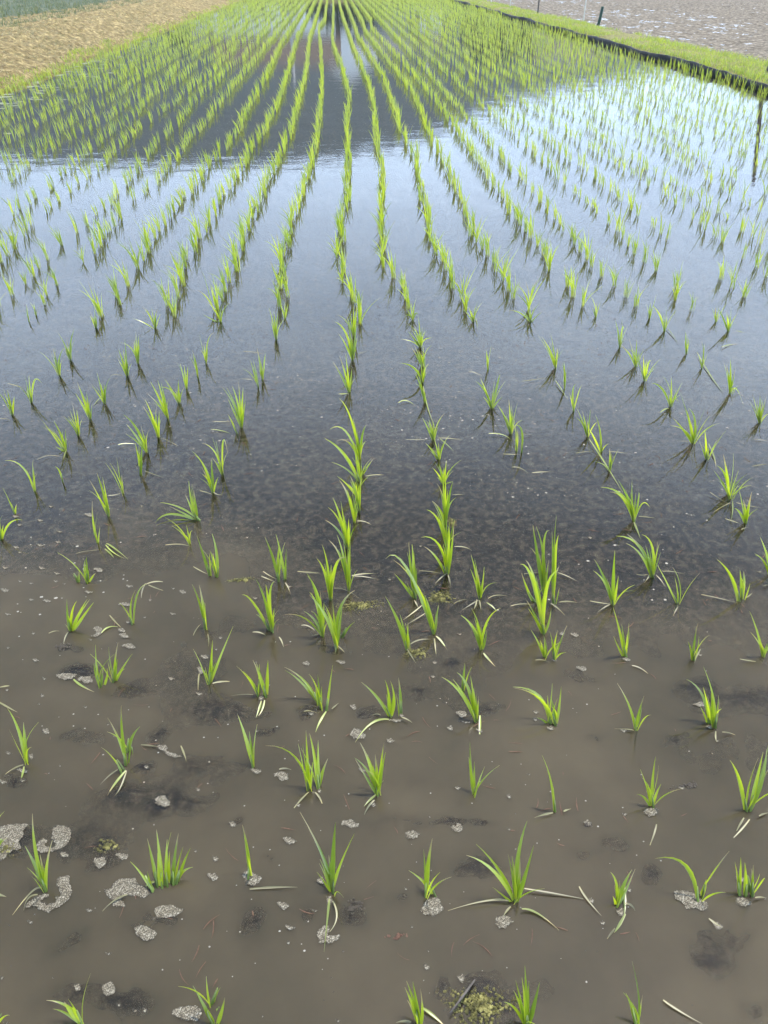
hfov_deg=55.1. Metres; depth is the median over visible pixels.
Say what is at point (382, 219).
rice plant
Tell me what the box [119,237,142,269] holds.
rice plant
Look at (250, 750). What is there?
rice plant
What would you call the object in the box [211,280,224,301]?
rice plant
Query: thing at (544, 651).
rice plant
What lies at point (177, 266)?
rice plant
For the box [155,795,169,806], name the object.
foam patch
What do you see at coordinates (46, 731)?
foam patch
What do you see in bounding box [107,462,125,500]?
rice plant
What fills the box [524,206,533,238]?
rice plant
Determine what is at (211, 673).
rice plant
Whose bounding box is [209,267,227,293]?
rice plant
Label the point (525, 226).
rice plant
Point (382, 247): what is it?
rice plant
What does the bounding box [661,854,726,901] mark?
rice plant
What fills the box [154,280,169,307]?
rice plant
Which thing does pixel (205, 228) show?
rice plant
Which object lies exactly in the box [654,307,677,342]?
rice plant
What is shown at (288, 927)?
foam patch
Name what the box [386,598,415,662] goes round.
rice plant
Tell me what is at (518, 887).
rice plant
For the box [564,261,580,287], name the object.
rice plant
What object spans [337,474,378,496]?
rice plant
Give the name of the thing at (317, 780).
rice plant
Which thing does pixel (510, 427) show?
rice plant
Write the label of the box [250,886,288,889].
floating leaf
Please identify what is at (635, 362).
rice plant
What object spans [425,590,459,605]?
algae mat
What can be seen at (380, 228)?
rice plant
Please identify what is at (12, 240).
rice plant
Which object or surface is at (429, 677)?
rotting shreds
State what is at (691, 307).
rice plant
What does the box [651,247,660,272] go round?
rice plant
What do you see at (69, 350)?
rice plant
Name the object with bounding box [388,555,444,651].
rice plant
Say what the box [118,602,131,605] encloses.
foam patch
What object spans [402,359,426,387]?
rice plant
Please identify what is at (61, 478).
rice plant
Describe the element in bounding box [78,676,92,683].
foam patch
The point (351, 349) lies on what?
rice plant
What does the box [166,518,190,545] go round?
rice plant
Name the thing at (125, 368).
rice plant
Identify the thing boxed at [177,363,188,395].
rice plant
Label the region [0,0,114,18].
field
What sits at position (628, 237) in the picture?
rice plant
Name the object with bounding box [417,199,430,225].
rice plant
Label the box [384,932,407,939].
rotten leaf
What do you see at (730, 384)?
rice plant
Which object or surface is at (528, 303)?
rice plant
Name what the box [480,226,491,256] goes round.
rice plant
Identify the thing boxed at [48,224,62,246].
rice plant
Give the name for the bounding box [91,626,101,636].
foam patch
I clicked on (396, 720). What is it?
foam patch
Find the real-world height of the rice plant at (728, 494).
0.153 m
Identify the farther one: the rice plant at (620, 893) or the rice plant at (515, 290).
the rice plant at (515, 290)
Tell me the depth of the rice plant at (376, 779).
1.68 m
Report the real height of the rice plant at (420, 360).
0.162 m
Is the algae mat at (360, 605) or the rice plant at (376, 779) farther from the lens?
the algae mat at (360, 605)
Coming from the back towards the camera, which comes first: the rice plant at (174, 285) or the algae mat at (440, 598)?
the rice plant at (174, 285)
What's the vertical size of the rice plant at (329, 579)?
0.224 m
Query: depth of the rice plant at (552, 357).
3.47 m
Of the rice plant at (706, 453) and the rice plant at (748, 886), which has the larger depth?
the rice plant at (706, 453)
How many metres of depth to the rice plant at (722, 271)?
4.47 m
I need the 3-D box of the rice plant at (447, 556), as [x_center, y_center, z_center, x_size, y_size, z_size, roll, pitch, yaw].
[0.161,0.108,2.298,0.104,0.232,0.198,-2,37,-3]
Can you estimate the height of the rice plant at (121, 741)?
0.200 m
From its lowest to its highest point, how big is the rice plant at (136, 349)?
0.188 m
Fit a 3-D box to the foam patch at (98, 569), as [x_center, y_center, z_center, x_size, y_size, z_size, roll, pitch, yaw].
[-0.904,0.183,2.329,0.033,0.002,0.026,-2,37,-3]
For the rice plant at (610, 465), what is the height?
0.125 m
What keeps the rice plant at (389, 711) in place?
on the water
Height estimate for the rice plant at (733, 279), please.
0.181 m
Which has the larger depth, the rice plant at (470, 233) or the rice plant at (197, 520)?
the rice plant at (470, 233)
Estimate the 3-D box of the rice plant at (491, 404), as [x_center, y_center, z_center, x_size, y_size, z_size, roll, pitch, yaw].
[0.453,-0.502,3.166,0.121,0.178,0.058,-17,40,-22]
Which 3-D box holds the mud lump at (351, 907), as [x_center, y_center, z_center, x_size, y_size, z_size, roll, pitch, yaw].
[-0.058,0.802,1.500,0.046,0.012,0.040,20,41,25]
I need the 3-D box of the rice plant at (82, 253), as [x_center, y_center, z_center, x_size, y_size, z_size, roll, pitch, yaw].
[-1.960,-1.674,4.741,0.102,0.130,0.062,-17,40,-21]
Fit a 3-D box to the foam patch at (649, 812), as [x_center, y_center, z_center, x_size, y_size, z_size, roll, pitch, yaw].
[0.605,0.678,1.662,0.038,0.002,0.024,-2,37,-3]
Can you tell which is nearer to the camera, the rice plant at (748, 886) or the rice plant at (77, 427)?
the rice plant at (748, 886)
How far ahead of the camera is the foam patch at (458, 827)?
1.63 m
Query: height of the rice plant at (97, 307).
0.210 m
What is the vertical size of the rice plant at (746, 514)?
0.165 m
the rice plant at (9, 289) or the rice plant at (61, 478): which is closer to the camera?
the rice plant at (61, 478)
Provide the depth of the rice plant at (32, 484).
2.65 m
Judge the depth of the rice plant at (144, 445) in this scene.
2.88 m
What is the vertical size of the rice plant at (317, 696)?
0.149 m
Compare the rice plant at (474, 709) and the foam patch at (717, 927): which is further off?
the rice plant at (474, 709)
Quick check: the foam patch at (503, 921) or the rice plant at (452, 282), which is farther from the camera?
the rice plant at (452, 282)
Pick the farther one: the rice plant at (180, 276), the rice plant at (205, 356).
the rice plant at (180, 276)
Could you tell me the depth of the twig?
1.35 m
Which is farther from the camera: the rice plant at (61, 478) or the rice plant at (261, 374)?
the rice plant at (261, 374)
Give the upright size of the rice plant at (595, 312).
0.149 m
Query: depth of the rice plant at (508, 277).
4.30 m
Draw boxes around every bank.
[0,0,241,90]
[459,0,767,83]
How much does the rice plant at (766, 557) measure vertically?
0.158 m
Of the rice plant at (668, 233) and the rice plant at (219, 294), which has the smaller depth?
the rice plant at (219, 294)
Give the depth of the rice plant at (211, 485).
2.65 m
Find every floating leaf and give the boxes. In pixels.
[73,679,93,691]
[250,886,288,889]
[579,886,599,913]
[663,999,701,1023]
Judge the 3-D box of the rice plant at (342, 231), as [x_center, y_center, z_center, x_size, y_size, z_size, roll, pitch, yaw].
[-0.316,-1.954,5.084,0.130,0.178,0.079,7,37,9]
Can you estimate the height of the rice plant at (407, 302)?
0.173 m
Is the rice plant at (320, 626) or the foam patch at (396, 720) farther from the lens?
the rice plant at (320, 626)
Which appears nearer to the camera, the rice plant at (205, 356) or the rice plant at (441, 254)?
the rice plant at (205, 356)
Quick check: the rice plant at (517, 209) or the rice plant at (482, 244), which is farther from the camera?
the rice plant at (517, 209)
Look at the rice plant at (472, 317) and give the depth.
3.94 m
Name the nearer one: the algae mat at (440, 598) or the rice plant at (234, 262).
the algae mat at (440, 598)
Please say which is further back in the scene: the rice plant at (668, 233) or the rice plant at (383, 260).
the rice plant at (668, 233)
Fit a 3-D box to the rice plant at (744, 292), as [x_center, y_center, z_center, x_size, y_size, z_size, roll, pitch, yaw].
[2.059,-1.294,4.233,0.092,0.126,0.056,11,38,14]
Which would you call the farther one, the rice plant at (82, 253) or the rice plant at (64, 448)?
the rice plant at (82, 253)
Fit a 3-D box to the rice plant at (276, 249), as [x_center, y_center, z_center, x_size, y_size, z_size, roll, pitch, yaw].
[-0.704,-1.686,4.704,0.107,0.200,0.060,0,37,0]
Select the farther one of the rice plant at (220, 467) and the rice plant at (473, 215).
the rice plant at (473, 215)
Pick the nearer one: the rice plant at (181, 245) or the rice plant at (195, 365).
the rice plant at (195, 365)
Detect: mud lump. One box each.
[53,643,70,650]
[348,898,365,913]
[668,781,697,788]
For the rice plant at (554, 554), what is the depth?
2.15 m
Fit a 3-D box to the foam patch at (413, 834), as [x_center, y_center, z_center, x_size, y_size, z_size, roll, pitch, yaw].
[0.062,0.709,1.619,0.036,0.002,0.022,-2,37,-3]
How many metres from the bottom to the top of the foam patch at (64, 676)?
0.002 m
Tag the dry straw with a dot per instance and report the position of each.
(29, 28)
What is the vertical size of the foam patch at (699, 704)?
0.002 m
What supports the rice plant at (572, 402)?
on the water
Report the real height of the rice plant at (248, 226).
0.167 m
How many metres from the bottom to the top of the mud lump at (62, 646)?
0.011 m
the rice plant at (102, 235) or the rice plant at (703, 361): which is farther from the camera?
the rice plant at (102, 235)
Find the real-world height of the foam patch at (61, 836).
0.002 m
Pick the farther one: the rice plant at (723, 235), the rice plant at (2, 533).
the rice plant at (723, 235)
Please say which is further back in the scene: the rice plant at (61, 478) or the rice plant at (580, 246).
the rice plant at (580, 246)
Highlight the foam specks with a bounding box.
[1,246,767,982]
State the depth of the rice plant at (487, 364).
3.47 m
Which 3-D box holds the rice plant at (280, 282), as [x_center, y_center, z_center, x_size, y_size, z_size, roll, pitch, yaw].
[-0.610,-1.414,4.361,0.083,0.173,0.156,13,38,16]
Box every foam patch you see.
[0,824,27,860]
[25,875,71,912]
[36,825,70,852]
[42,728,48,733]
[56,673,76,679]
[60,851,68,856]
[74,984,80,990]
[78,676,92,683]
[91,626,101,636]
[93,856,106,868]
[94,567,102,571]
[101,981,115,995]
[104,878,149,906]
[115,853,128,859]
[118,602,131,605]
[119,633,128,637]
[122,643,135,648]
[135,925,156,940]
[153,904,183,919]
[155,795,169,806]
[157,745,181,757]
[172,1005,201,1020]
[197,666,204,674]
[207,873,217,880]
[242,871,261,885]
[251,768,260,773]
[274,771,288,780]
[277,901,288,909]
[283,836,296,843]
[285,924,295,929]
[317,876,325,883]
[317,924,339,943]
[335,660,344,663]
[341,819,358,827]
[350,728,365,738]
[389,719,403,722]
[405,830,419,838]
[420,897,442,915]
[451,823,462,831]
[456,711,466,717]
[457,973,464,982]
[495,915,512,927]
[576,666,586,670]
[616,907,623,915]
[644,807,657,816]
[674,890,707,910]
[693,702,703,706]
[713,921,722,929]
[736,897,751,906]
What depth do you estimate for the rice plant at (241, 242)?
4.93 m
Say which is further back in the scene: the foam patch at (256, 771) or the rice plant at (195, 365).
the rice plant at (195, 365)
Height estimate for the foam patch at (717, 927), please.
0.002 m
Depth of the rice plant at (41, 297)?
4.15 m
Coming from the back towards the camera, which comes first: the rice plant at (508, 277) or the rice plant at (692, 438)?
the rice plant at (508, 277)
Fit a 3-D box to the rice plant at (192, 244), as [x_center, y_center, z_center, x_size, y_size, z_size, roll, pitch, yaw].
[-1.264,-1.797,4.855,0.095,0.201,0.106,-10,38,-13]
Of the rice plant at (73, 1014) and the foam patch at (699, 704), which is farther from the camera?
the foam patch at (699, 704)
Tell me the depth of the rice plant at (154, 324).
3.88 m
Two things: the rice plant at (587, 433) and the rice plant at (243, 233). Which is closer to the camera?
the rice plant at (587, 433)
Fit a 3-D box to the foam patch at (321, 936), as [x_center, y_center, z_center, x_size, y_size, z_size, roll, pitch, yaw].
[-0.113,0.836,1.449,0.043,0.002,0.038,23,42,28]
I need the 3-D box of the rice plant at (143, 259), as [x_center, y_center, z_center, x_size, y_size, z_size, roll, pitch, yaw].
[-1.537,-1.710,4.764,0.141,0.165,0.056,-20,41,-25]
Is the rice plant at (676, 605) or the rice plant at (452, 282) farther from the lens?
the rice plant at (452, 282)
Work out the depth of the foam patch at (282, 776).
1.74 m
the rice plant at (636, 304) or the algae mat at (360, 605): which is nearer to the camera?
the algae mat at (360, 605)
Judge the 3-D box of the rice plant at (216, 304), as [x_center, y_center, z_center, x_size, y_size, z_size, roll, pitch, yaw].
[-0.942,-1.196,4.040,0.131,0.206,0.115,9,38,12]
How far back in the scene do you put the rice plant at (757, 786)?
1.65 m
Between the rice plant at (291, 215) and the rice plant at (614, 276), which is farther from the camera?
the rice plant at (291, 215)
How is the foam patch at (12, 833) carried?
on the water
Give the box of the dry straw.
[0,0,224,77]
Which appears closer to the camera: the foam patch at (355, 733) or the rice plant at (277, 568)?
the foam patch at (355, 733)
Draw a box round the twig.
[449,979,475,1013]
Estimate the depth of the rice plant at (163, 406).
3.08 m
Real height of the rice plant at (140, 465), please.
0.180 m
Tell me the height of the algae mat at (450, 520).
0.011 m
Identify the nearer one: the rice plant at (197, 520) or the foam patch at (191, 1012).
the foam patch at (191, 1012)
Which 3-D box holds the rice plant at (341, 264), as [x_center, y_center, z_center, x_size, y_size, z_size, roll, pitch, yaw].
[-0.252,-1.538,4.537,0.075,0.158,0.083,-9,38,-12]
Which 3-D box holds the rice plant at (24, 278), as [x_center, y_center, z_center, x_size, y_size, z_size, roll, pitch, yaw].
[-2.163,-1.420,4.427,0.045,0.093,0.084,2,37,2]
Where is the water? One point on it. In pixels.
(598, 762)
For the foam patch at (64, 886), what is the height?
0.002 m
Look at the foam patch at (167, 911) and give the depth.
1.49 m
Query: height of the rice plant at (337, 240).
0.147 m
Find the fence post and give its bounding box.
[597,6,603,24]
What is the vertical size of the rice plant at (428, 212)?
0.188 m
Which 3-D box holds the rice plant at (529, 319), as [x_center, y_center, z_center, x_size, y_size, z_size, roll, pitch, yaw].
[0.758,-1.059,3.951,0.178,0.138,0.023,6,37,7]
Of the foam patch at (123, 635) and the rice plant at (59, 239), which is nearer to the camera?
the foam patch at (123, 635)
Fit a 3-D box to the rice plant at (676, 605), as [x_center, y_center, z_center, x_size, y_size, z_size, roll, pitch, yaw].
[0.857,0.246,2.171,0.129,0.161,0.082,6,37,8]
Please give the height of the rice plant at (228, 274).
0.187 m
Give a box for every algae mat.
[0,842,19,852]
[93,838,119,852]
[225,577,254,583]
[336,600,384,612]
[404,647,428,659]
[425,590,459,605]
[437,984,523,1023]
[447,516,456,529]
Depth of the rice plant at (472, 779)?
1.68 m
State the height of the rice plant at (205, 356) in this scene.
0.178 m
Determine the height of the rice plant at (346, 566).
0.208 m
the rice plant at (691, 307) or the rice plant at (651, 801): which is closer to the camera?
the rice plant at (651, 801)
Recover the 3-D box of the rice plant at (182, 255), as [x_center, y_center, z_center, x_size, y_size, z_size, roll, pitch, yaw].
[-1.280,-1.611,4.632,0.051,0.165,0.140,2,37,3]
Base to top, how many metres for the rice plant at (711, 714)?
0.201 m
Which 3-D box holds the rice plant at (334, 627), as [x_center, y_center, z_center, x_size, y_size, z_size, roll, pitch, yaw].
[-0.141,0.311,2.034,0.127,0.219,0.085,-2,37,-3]
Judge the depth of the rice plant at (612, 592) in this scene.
2.18 m
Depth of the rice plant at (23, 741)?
1.75 m
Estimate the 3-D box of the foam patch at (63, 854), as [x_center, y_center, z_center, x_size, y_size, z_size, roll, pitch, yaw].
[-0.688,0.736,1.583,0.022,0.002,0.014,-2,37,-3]
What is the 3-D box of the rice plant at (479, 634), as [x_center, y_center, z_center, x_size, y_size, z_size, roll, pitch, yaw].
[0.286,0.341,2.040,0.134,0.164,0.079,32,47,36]
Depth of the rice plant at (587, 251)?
4.78 m
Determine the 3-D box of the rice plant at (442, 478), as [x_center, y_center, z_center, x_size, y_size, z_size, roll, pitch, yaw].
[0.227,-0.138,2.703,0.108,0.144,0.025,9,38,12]
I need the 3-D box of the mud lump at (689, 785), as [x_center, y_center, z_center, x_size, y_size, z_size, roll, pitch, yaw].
[0.695,0.640,1.718,0.078,0.011,0.027,-2,37,-3]
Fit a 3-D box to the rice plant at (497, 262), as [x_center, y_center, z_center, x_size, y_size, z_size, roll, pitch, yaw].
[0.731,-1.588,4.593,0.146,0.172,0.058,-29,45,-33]
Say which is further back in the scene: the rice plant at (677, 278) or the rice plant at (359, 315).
the rice plant at (677, 278)
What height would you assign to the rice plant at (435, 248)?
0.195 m
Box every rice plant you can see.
[0,233,10,256]
[0,389,15,421]
[0,518,18,547]
[1,274,14,296]
[3,223,18,250]
[5,460,37,498]
[5,493,18,521]
[7,708,35,776]
[8,376,39,409]
[13,814,51,913]
[17,255,34,277]
[19,268,27,284]
[33,236,48,260]
[33,254,40,268]
[36,290,45,304]
[37,277,47,295]
[39,422,68,459]
[40,350,62,381]
[45,267,58,285]
[47,976,89,1023]
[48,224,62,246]
[55,466,65,489]
[58,331,74,366]
[62,555,94,583]
[64,600,93,640]
[66,404,81,442]
[74,246,84,262]
[77,385,92,426]
[82,285,104,317]
[83,220,102,247]
[87,231,106,254]
[89,474,111,524]
[90,216,106,239]
[90,306,97,333]
[92,508,100,550]
[93,374,107,410]
[94,645,111,687]
[96,644,130,682]
[101,710,137,793]
[107,264,119,296]
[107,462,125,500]
[107,830,191,905]
[108,284,121,304]
[111,345,130,382]
[112,261,129,286]
[118,415,149,459]
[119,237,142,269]
[120,338,139,369]
[123,581,161,624]
[132,308,159,334]
[135,444,164,482]
[136,218,151,246]
[136,235,152,260]
[138,226,150,253]
[143,215,155,238]
[144,400,175,444]
[147,210,160,231]
[149,383,169,425]
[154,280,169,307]
[156,486,201,526]
[158,267,181,298]
[162,289,180,317]
[164,380,183,410]
[165,257,185,286]
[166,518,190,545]
[170,247,188,277]
[173,245,186,267]
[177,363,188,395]
[178,243,187,260]
[179,977,224,1023]
[184,208,201,238]
[186,223,197,253]
[191,354,199,383]
[193,535,218,577]
[193,586,208,645]
[193,632,230,684]
[194,454,218,500]
[199,216,209,232]
[199,333,212,369]
[201,273,219,312]
[206,300,225,327]
[206,440,227,481]
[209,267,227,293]
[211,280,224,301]
[211,382,245,441]
[216,253,231,282]
[224,232,237,255]
[225,240,235,260]
[227,245,239,272]
[232,212,245,234]
[232,661,268,716]
[234,226,244,251]
[236,222,245,244]
[238,716,256,767]
[239,204,253,224]
[240,214,250,231]
[242,825,251,879]
[243,349,265,394]
[245,581,283,646]
[262,536,290,593]
[266,232,282,258]
[268,279,281,309]
[269,243,283,269]
[269,309,281,345]
[271,256,291,289]
[275,736,327,807]
[276,234,285,256]
[278,226,291,248]
[279,199,298,226]
[279,271,289,297]
[281,213,292,233]
[281,305,287,324]
[285,666,336,729]
[287,574,325,636]
[297,545,344,601]
[301,814,353,948]
[313,591,352,652]
[325,231,341,249]
[326,439,373,488]
[327,499,356,555]
[329,235,343,258]
[330,536,375,598]
[331,244,344,265]
[331,401,364,466]
[332,206,341,228]
[332,221,345,242]
[333,358,353,399]
[334,204,344,236]
[336,265,345,283]
[336,318,364,366]
[337,201,345,222]
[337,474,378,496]
[338,268,355,303]
[339,251,348,272]
[339,480,370,530]
[342,303,357,341]
[346,272,352,289]
[348,287,362,314]
[351,481,360,518]
[354,297,369,324]
[355,743,385,814]
[356,678,410,740]
[368,210,387,235]
[371,200,390,227]
[372,232,391,254]
[376,247,384,268]
[377,221,394,250]
[379,245,395,279]
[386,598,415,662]
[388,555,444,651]
[396,983,442,1023]
[397,547,417,606]
[398,271,405,287]
[398,371,433,424]
[399,275,407,300]
[399,285,409,309]
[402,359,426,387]
[403,317,427,352]
[406,300,415,326]
[406,414,460,447]
[410,841,449,898]
[411,347,427,372]
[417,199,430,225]
[423,198,431,222]
[423,225,443,254]
[425,213,435,231]
[425,528,453,585]
[428,436,448,466]
[428,501,470,549]
[433,239,444,261]
[434,462,457,489]
[435,471,461,529]
[437,242,448,270]
[442,665,480,733]
[443,251,453,278]
[447,263,454,290]
[448,822,582,924]
[452,269,473,299]
[455,556,504,611]
[458,285,475,310]
[460,214,473,236]
[462,608,497,665]
[464,304,480,327]
[465,210,475,229]
[465,216,487,242]
[469,349,490,375]
[469,752,497,797]
[477,233,483,249]
[477,375,504,415]
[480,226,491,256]
[489,425,529,459]
[491,248,498,263]
[491,248,518,281]
[494,244,504,271]
[497,265,510,290]
[498,404,521,440]
[505,971,539,1023]
[507,198,527,225]
[507,278,518,298]
[510,305,541,327]
[511,562,555,633]
[516,278,543,311]
[516,687,560,726]
[522,213,527,232]
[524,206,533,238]
[524,527,551,599]
[525,337,563,380]
[532,632,559,660]
[535,231,544,246]
[537,758,568,816]
[540,236,548,255]
[543,239,548,260]
[543,241,557,271]
[550,626,566,659]
[551,523,576,612]
[555,380,580,417]
[563,366,565,395]
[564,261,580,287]
[567,224,581,245]
[567,265,577,298]
[576,234,592,260]
[576,407,596,443]
[578,238,585,252]
[578,417,605,458]
[582,281,602,305]
[589,247,595,266]
[589,439,627,490]
[591,297,599,322]
[591,552,633,611]
[598,258,606,277]
[602,482,651,536]
[603,262,620,286]
[607,870,634,938]
[613,608,628,656]
[616,324,626,353]
[617,683,646,730]
[620,221,624,238]
[620,534,682,586]
[623,275,633,298]
[623,342,642,372]
[626,232,635,246]
[626,963,641,1023]
[629,349,657,387]
[631,231,640,254]
[633,285,643,307]
[637,757,678,844]
[642,240,647,262]
[647,301,654,324]
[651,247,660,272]
[653,380,679,413]
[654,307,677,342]
[657,565,697,615]
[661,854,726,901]
[665,219,673,239]
[672,279,684,300]
[673,262,684,288]
[673,393,718,450]
[684,334,689,359]
[688,624,701,662]
[688,669,731,738]
[690,291,695,311]
[697,353,741,400]
[698,345,705,374]
[700,432,724,466]
[701,560,751,609]
[710,480,759,518]
[712,306,724,327]
[714,455,743,502]
[718,253,726,279]
[719,310,740,346]
[721,223,733,242]
[725,259,738,289]
[725,491,756,531]
[731,749,767,837]
[735,860,764,897]
[739,279,750,297]
[741,241,746,257]
[741,613,767,661]
[751,397,766,429]
[755,246,763,267]
[756,540,767,585]
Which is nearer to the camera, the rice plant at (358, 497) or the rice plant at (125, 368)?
the rice plant at (358, 497)
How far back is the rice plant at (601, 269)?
4.51 m
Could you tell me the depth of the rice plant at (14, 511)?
2.56 m
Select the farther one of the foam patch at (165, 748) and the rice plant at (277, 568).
the rice plant at (277, 568)
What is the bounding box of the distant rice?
[0,0,767,245]
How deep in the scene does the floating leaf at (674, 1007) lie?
1.34 m
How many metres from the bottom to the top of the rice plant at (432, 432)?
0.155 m
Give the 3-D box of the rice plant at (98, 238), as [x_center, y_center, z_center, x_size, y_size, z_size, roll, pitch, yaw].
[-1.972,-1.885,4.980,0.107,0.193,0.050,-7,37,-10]
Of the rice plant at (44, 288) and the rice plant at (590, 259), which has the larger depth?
the rice plant at (590, 259)
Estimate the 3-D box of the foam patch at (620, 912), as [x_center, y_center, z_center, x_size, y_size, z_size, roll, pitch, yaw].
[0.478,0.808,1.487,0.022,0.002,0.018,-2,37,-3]
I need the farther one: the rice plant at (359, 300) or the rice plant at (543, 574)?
the rice plant at (359, 300)
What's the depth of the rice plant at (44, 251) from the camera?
4.77 m
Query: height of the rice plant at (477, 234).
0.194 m
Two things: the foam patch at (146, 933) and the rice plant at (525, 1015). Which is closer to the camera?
the rice plant at (525, 1015)
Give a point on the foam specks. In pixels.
(287, 462)
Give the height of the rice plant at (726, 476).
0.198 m
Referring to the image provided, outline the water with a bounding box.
[0,0,767,1023]
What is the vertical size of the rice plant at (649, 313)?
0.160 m
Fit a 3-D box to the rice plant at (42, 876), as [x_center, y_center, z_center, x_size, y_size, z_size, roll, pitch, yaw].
[-0.715,0.724,1.484,0.050,0.212,0.124,12,38,15]
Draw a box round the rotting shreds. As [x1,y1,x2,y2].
[3,277,765,986]
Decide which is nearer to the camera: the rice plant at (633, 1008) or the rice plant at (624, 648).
the rice plant at (633, 1008)
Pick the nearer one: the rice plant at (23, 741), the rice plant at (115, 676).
the rice plant at (23, 741)
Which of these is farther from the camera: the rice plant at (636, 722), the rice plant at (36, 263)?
the rice plant at (36, 263)
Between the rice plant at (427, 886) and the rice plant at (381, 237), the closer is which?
the rice plant at (427, 886)
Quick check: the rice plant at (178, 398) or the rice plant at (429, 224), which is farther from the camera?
the rice plant at (429, 224)
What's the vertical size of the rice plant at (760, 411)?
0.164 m
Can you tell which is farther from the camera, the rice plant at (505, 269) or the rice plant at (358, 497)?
the rice plant at (505, 269)
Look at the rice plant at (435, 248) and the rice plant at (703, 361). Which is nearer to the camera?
the rice plant at (703, 361)
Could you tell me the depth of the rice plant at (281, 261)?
4.60 m
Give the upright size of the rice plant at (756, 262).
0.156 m
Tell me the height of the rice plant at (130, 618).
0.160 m
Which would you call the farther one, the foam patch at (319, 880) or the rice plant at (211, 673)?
the rice plant at (211, 673)
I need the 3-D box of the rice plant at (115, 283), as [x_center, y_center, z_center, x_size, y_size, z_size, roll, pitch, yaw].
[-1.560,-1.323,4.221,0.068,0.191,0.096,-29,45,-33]
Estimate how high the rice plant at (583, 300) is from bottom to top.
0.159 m
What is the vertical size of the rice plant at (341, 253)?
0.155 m
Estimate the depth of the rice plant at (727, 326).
3.83 m
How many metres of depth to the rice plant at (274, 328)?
3.75 m
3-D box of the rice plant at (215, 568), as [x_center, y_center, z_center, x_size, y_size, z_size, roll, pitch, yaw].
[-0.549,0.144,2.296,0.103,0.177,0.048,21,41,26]
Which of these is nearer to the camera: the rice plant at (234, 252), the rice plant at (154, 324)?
the rice plant at (154, 324)
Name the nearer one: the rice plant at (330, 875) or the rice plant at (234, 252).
the rice plant at (330, 875)
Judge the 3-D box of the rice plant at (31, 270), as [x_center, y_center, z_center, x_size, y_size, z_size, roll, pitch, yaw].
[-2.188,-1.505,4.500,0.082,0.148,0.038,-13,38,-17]
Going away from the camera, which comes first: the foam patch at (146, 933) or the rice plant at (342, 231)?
the foam patch at (146, 933)
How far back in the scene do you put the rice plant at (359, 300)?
4.02 m
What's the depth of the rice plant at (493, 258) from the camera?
4.73 m
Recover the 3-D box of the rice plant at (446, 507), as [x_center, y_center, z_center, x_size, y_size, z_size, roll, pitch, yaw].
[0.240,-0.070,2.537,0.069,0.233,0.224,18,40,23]
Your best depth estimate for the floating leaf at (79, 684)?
1.95 m
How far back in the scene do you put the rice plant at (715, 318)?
3.95 m
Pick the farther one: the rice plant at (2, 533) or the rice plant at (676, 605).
the rice plant at (2, 533)
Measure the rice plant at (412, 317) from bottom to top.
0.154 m
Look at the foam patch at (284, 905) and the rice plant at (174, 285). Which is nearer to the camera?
the foam patch at (284, 905)
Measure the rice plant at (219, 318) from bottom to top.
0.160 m
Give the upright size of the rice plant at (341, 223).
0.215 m
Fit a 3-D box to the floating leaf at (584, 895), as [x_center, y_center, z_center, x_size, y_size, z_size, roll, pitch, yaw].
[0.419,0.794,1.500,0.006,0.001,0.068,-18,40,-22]
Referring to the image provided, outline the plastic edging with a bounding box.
[452,0,767,95]
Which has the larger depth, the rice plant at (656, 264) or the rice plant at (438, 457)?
the rice plant at (656, 264)
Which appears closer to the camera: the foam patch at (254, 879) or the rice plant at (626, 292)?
the foam patch at (254, 879)
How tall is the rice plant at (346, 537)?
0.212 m
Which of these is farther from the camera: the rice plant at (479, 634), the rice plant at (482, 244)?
the rice plant at (482, 244)
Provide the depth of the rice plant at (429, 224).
5.21 m
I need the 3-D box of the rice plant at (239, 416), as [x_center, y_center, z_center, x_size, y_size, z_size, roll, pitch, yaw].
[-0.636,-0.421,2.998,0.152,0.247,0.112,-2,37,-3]
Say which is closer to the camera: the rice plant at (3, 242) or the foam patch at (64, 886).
the foam patch at (64, 886)
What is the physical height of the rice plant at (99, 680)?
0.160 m
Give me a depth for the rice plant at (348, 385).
3.28 m
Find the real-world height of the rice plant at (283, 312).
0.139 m
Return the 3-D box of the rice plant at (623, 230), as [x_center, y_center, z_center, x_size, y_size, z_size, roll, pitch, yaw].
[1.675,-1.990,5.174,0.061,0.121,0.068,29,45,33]
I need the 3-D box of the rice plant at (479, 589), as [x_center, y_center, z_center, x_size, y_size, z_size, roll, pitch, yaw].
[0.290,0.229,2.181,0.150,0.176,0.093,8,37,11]
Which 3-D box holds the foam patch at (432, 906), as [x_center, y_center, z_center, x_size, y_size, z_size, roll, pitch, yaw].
[0.098,0.802,1.494,0.038,0.002,0.049,30,46,34]
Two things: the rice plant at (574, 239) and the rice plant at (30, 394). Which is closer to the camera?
the rice plant at (30, 394)
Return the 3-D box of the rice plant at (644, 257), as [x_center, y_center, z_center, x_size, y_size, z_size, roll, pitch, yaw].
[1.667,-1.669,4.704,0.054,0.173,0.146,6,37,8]
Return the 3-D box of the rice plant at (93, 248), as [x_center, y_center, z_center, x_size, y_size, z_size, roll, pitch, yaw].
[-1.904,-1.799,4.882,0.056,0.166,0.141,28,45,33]
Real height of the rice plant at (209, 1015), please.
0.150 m
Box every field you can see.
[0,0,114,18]
[487,0,767,61]

